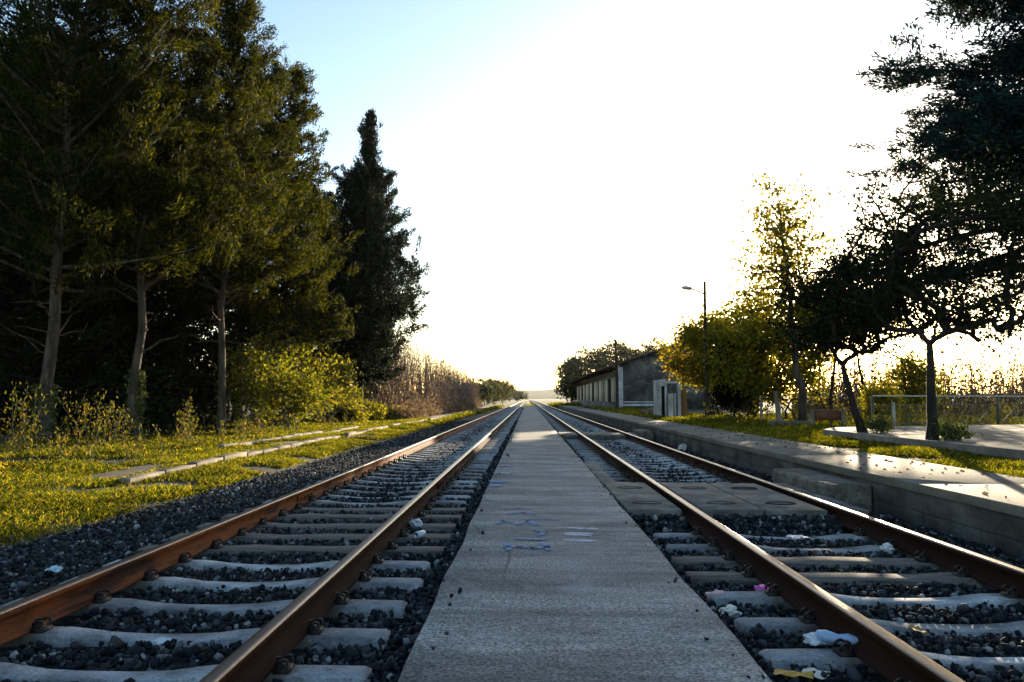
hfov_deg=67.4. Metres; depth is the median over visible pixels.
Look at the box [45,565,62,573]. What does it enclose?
bag scrap
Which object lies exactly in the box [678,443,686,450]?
bag scrap
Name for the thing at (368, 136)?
cypress tree
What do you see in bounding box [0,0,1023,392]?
sky
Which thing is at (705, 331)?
lamp post
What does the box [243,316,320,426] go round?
sapling bush
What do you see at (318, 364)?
sapling bush
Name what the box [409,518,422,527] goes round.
foil scrap
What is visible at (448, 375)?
dry reeds
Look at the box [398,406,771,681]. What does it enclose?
pavement
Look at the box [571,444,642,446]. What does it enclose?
sleeper
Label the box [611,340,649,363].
distant tree
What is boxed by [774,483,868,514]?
crossing slab
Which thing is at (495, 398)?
distant tree
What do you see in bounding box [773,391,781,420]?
fence post
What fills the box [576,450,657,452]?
sleeper
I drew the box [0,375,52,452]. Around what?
weed plant
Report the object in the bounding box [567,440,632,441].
sleeper
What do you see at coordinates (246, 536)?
sleeper
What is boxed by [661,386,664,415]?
doorway
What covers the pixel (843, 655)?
sleeper
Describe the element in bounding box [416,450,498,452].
sleeper
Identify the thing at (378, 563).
sleeper
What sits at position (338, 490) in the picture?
sleeper
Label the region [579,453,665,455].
sleeper
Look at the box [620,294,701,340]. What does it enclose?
overhead wire
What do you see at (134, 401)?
evergreen tree
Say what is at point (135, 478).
kerb
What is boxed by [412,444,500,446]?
sleeper
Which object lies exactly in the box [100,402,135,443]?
weed plant
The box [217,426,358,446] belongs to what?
kerb
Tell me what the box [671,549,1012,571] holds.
sleeper
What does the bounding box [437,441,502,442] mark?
sleeper
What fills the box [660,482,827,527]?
crossing slab
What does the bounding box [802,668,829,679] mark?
paper scrap
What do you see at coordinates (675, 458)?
sleeper
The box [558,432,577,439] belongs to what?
crossing slab
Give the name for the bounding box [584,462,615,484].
slab
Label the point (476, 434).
sleeper
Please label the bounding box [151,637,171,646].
bag scrap
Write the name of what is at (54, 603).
rail
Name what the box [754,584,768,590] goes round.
plastic ribbon
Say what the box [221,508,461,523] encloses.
sleeper
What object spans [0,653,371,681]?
sleeper
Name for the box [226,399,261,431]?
weed plant
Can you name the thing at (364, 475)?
sleeper
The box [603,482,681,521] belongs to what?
crossing slab
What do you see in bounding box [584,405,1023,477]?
grass
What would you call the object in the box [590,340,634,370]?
distant tree
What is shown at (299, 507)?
sleeper
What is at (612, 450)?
sleeper
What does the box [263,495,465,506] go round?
sleeper
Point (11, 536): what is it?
leaf litter
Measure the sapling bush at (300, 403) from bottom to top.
3.027 m
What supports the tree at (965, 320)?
on the terrace
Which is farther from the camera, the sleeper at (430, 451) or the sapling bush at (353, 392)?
the sapling bush at (353, 392)
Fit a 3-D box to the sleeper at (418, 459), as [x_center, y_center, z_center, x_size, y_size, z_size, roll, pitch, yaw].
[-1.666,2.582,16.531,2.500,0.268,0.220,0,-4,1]
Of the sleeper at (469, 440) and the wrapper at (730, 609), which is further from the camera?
the sleeper at (469, 440)
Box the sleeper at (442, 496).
[283,490,470,500]
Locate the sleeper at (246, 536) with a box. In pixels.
[169,527,450,544]
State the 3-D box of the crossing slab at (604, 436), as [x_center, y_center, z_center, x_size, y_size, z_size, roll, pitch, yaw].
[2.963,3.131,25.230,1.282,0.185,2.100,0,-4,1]
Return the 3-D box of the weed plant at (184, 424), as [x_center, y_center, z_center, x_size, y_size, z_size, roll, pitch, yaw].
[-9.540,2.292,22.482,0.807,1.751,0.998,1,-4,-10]
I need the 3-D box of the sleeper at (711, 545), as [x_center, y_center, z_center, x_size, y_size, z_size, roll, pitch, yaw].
[2.587,1.830,6.588,2.500,0.268,0.220,0,-4,1]
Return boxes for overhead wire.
[423,341,613,356]
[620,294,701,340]
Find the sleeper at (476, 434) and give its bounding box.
[437,434,505,435]
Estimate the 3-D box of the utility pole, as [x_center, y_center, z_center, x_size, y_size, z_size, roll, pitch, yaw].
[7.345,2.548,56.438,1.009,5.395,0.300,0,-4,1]
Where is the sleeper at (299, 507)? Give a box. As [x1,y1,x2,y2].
[244,502,465,514]
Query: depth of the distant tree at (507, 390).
164.41 m
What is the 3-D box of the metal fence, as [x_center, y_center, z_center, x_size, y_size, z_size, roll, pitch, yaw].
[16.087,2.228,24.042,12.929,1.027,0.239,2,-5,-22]
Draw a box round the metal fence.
[871,395,1023,425]
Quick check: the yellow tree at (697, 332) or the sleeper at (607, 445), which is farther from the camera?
the yellow tree at (697, 332)
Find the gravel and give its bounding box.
[0,419,1023,681]
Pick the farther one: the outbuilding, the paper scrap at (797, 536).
the outbuilding
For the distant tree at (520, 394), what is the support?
on the ground at (265, 469)
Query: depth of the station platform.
8.79 m
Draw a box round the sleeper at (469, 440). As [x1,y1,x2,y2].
[424,439,502,440]
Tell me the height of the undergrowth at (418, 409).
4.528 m
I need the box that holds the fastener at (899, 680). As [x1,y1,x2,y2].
[894,678,911,681]
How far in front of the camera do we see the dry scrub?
42.59 m
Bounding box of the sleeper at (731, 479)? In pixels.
[630,478,734,483]
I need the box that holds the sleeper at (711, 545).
[665,537,914,555]
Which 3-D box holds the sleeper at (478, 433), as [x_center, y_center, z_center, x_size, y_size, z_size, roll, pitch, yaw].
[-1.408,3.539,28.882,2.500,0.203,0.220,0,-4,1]
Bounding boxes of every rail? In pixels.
[0,400,524,645]
[199,400,526,681]
[530,400,964,681]
[532,400,1023,598]
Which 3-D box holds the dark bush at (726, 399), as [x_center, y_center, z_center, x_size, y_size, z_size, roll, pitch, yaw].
[10.688,1.674,35.417,3.832,4.311,3.101,2,-5,-27]
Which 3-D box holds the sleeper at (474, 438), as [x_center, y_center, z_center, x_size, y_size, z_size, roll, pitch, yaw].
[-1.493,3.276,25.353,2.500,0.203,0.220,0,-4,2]
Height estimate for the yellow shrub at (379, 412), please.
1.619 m
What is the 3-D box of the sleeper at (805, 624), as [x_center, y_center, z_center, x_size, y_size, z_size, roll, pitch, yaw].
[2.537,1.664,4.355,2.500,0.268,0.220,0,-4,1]
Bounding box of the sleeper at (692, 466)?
[600,462,697,469]
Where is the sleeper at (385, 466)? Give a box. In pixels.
[354,463,487,470]
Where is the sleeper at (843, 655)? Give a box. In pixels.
[758,638,1023,672]
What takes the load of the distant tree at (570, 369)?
on the ground at (265, 469)
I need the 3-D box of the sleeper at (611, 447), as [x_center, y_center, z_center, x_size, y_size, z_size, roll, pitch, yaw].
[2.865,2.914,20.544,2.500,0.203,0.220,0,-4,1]
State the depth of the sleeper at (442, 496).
10.01 m
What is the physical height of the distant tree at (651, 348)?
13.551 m
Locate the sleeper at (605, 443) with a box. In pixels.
[569,442,637,444]
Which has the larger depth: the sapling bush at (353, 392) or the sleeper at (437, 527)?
the sapling bush at (353, 392)
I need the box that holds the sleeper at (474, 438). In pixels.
[429,437,504,438]
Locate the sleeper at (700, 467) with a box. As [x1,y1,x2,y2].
[602,465,704,471]
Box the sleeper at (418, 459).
[379,455,492,460]
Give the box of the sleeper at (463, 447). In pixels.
[407,446,499,447]
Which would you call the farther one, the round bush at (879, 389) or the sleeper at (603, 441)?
the round bush at (879, 389)
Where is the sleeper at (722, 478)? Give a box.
[613,474,728,482]
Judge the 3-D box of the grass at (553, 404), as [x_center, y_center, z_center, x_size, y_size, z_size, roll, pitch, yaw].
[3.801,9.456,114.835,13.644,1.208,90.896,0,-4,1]
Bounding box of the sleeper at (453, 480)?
[317,476,477,484]
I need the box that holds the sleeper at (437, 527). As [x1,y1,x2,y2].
[196,517,455,533]
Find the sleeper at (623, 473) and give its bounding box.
[608,471,718,478]
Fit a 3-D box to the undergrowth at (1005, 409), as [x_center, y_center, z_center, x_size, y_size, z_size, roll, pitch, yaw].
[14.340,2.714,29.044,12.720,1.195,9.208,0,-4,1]
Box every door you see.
[578,386,579,400]
[581,385,582,400]
[584,385,585,400]
[587,384,589,400]
[592,383,593,400]
[596,382,598,400]
[601,380,604,401]
[607,379,610,401]
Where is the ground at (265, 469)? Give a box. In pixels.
[0,398,1022,552]
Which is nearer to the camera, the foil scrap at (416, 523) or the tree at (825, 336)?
the foil scrap at (416, 523)
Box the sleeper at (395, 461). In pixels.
[392,459,490,464]
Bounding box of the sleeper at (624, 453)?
[577,452,660,454]
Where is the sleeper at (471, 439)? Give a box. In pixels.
[427,438,504,439]
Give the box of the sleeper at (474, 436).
[435,435,505,436]
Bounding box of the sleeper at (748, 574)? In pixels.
[685,565,998,589]
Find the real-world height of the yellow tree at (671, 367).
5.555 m
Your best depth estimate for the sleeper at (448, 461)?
15.88 m
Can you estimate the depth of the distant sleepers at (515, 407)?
119.82 m
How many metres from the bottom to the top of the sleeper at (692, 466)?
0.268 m
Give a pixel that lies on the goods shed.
(596, 388)
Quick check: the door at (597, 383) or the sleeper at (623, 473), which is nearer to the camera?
the sleeper at (623, 473)
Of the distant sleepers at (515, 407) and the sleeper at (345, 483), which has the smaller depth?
the sleeper at (345, 483)
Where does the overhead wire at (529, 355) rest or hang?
attached to the utility pole
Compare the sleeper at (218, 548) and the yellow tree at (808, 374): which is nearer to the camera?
the sleeper at (218, 548)
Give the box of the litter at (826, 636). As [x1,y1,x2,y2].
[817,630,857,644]
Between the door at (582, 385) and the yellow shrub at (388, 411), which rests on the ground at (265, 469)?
the yellow shrub at (388, 411)
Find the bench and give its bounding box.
[809,407,860,424]
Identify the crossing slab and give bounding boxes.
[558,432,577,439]
[581,432,625,439]
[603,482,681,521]
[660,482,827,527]
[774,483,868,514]
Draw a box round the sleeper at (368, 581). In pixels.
[60,569,423,592]
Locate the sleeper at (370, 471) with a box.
[334,469,482,476]
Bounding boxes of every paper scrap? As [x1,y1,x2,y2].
[786,535,808,538]
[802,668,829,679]
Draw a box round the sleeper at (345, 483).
[304,480,475,489]
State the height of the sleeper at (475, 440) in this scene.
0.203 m
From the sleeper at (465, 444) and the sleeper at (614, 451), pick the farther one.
the sleeper at (465, 444)
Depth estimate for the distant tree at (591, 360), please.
138.65 m
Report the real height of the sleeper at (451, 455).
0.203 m
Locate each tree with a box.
[0,0,171,431]
[0,0,245,440]
[0,0,310,436]
[0,41,125,400]
[0,50,209,417]
[72,59,299,426]
[80,156,207,380]
[117,0,342,432]
[158,137,347,421]
[170,58,363,425]
[250,183,348,417]
[296,159,431,418]
[311,107,405,402]
[469,378,499,402]
[471,377,504,404]
[484,376,514,404]
[499,379,518,403]
[508,390,529,401]
[551,357,592,400]
[561,346,614,390]
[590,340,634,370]
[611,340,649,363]
[632,335,670,354]
[632,336,679,384]
[646,310,736,414]
[656,300,740,414]
[691,284,802,418]
[721,298,844,418]
[725,163,845,420]
[763,245,933,431]
[779,280,918,408]
[811,124,1023,439]
[816,0,1023,308]
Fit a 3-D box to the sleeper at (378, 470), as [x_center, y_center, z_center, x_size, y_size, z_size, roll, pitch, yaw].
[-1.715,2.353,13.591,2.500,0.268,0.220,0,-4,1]
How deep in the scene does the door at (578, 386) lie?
122.65 m
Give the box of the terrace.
[823,424,1023,459]
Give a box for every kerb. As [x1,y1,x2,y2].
[119,409,481,484]
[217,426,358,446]
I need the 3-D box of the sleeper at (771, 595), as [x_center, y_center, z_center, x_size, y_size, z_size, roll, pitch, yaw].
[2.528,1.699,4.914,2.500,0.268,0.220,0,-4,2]
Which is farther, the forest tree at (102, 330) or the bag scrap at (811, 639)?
the forest tree at (102, 330)
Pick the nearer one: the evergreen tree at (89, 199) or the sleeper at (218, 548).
the sleeper at (218, 548)
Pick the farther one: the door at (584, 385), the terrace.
the door at (584, 385)
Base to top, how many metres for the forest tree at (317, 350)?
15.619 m
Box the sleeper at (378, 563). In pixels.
[103,552,429,573]
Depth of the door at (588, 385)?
103.15 m
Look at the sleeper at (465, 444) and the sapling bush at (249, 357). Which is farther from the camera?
the sapling bush at (249, 357)
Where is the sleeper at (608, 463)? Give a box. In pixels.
[597,460,689,466]
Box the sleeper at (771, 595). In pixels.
[708,583,1023,610]
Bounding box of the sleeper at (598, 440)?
[566,439,627,440]
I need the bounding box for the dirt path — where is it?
[0,408,484,499]
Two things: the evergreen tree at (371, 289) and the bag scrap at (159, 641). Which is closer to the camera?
the bag scrap at (159, 641)
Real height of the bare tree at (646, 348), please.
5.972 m
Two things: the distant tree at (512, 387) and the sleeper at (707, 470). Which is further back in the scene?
the distant tree at (512, 387)
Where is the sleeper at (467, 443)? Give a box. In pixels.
[417,442,501,443]
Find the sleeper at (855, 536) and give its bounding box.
[653,527,882,543]
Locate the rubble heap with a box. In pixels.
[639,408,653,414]
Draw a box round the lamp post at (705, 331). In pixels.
[681,281,708,416]
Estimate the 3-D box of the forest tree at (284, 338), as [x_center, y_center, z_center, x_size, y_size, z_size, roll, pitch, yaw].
[-14.194,-3.668,41.257,10.091,16.157,9.746,-3,-5,35]
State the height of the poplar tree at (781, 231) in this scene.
10.075 m
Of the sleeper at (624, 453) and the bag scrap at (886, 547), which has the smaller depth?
the bag scrap at (886, 547)
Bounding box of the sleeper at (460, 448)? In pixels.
[404,447,498,449]
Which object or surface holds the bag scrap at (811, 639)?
on the gravel
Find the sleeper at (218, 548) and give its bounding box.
[138,539,443,557]
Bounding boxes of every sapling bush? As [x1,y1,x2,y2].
[211,330,288,429]
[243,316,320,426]
[246,359,337,429]
[278,330,352,423]
[307,351,368,421]
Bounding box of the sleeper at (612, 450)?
[574,448,652,450]
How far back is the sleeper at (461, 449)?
19.40 m
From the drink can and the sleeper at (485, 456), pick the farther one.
the sleeper at (485, 456)
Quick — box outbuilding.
[653,380,686,417]
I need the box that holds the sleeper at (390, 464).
[358,461,488,467]
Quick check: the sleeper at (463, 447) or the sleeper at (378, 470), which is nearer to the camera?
the sleeper at (378, 470)
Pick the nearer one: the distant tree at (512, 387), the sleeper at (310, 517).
the sleeper at (310, 517)
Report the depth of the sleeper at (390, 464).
14.70 m
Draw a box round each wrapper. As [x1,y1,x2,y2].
[704,589,724,600]
[718,604,741,616]
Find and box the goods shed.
[568,342,757,408]
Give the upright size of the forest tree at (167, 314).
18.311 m
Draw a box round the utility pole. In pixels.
[605,339,618,409]
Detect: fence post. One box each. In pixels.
[760,396,762,419]
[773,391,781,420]
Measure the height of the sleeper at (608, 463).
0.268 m
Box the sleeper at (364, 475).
[326,472,481,480]
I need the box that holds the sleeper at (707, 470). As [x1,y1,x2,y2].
[605,468,711,475]
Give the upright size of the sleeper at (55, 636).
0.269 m
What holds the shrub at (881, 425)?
on the terrace
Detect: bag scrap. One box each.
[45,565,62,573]
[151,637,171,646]
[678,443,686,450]
[802,631,832,645]
[879,543,894,552]
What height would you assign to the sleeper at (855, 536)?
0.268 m
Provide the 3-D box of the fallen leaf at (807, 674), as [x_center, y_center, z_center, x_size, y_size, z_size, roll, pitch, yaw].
[1.301,1.534,3.550,0.180,0.021,0.080,-1,-5,18]
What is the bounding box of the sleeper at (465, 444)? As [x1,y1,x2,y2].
[414,443,501,444]
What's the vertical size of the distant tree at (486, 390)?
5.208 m
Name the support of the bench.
on the ground at (265, 469)
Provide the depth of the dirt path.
13.16 m
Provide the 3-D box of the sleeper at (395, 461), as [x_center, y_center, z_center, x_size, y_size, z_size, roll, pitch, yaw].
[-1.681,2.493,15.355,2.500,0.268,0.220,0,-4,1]
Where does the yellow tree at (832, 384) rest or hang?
on the ground at (265, 469)
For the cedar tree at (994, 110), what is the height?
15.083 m
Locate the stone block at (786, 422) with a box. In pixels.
[768,421,814,424]
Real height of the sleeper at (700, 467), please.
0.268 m
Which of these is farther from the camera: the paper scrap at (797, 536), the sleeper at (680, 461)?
the sleeper at (680, 461)
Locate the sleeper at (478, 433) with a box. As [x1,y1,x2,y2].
[442,432,506,433]
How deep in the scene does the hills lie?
2028.62 m
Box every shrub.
[322,398,373,421]
[363,400,387,420]
[376,402,411,419]
[854,410,895,432]
[927,416,983,440]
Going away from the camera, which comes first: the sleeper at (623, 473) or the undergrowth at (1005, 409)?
the sleeper at (623, 473)
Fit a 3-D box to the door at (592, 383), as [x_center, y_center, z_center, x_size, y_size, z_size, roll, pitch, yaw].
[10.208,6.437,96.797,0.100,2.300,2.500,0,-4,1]
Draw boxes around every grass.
[474,401,582,413]
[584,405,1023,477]
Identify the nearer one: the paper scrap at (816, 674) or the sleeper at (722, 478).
the paper scrap at (816, 674)
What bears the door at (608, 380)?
in the goods shed
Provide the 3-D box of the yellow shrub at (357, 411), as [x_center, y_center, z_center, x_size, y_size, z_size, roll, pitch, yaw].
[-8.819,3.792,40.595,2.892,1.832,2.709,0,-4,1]
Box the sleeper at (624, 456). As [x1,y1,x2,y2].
[581,455,668,457]
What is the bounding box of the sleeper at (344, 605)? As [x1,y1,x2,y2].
[0,589,407,617]
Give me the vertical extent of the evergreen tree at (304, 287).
16.636 m
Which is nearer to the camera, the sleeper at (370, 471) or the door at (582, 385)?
the sleeper at (370, 471)
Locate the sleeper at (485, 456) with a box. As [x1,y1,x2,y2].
[382,455,493,458]
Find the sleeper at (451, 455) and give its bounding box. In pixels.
[410,454,495,456]
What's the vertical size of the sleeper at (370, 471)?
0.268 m
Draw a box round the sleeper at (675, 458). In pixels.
[584,456,678,461]
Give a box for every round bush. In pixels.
[847,372,912,422]
[875,345,951,419]
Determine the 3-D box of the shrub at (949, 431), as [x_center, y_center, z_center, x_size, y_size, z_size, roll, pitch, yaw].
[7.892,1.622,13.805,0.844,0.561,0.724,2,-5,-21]
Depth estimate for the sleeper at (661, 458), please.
16.57 m
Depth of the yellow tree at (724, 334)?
33.48 m
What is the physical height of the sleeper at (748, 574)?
0.268 m
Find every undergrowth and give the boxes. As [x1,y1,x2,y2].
[0,349,242,436]
[0,408,364,466]
[288,372,483,419]
[701,397,1023,424]
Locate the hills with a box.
[377,389,1013,398]
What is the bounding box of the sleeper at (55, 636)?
[0,616,390,648]
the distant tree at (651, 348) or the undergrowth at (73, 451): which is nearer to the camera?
the undergrowth at (73, 451)
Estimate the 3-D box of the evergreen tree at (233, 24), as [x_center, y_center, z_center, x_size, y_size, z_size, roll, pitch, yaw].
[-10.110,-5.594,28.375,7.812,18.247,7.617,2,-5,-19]
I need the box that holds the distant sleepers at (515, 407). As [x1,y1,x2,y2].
[503,402,553,409]
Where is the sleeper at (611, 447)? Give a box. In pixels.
[572,446,645,447]
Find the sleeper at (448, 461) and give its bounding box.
[371,456,491,462]
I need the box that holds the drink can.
[414,530,425,538]
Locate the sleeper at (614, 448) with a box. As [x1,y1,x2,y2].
[573,447,650,449]
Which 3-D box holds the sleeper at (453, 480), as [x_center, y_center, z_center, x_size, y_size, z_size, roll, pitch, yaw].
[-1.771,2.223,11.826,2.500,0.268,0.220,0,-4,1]
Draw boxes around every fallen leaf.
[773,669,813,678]
[907,625,926,633]
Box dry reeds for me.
[284,319,480,418]
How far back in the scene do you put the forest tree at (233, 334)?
31.63 m
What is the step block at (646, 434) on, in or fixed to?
on the ground at (265, 469)
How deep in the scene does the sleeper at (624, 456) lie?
17.14 m
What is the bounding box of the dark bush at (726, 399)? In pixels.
[700,337,773,416]
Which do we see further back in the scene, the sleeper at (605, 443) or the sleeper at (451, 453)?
the sleeper at (605, 443)
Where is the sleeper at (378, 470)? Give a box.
[344,466,485,473]
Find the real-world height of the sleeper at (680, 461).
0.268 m
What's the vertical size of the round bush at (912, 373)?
3.177 m
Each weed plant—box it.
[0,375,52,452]
[43,389,122,446]
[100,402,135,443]
[173,389,201,439]
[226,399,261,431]
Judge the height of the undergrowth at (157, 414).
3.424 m
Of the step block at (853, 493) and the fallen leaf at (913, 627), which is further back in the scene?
the step block at (853, 493)
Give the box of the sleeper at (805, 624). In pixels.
[734,608,1023,636]
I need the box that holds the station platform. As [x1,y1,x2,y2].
[559,406,1023,558]
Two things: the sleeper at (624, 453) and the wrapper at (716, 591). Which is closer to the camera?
the wrapper at (716, 591)
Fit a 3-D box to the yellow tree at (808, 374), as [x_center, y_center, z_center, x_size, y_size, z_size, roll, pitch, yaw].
[11.251,0.778,31.776,4.845,5.332,5.034,0,-4,1]
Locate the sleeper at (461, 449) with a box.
[399,449,497,450]
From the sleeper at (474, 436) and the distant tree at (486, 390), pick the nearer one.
the sleeper at (474, 436)
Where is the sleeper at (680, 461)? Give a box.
[588,458,683,464]
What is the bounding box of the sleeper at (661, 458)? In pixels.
[583,454,672,459]
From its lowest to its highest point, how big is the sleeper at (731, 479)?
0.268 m
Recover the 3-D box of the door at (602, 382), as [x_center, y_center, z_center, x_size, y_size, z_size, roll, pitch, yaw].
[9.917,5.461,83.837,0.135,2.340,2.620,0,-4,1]
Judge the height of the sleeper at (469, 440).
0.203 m
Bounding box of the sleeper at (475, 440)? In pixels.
[439,440,503,441]
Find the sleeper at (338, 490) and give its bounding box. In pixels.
[293,485,473,494]
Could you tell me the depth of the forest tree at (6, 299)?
28.53 m
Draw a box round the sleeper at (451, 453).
[412,452,496,454]
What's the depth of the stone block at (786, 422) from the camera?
25.50 m
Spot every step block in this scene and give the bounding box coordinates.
[633,429,653,440]
[773,468,871,512]
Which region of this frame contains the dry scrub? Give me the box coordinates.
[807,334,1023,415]
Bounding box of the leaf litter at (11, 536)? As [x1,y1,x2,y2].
[3,422,1022,538]

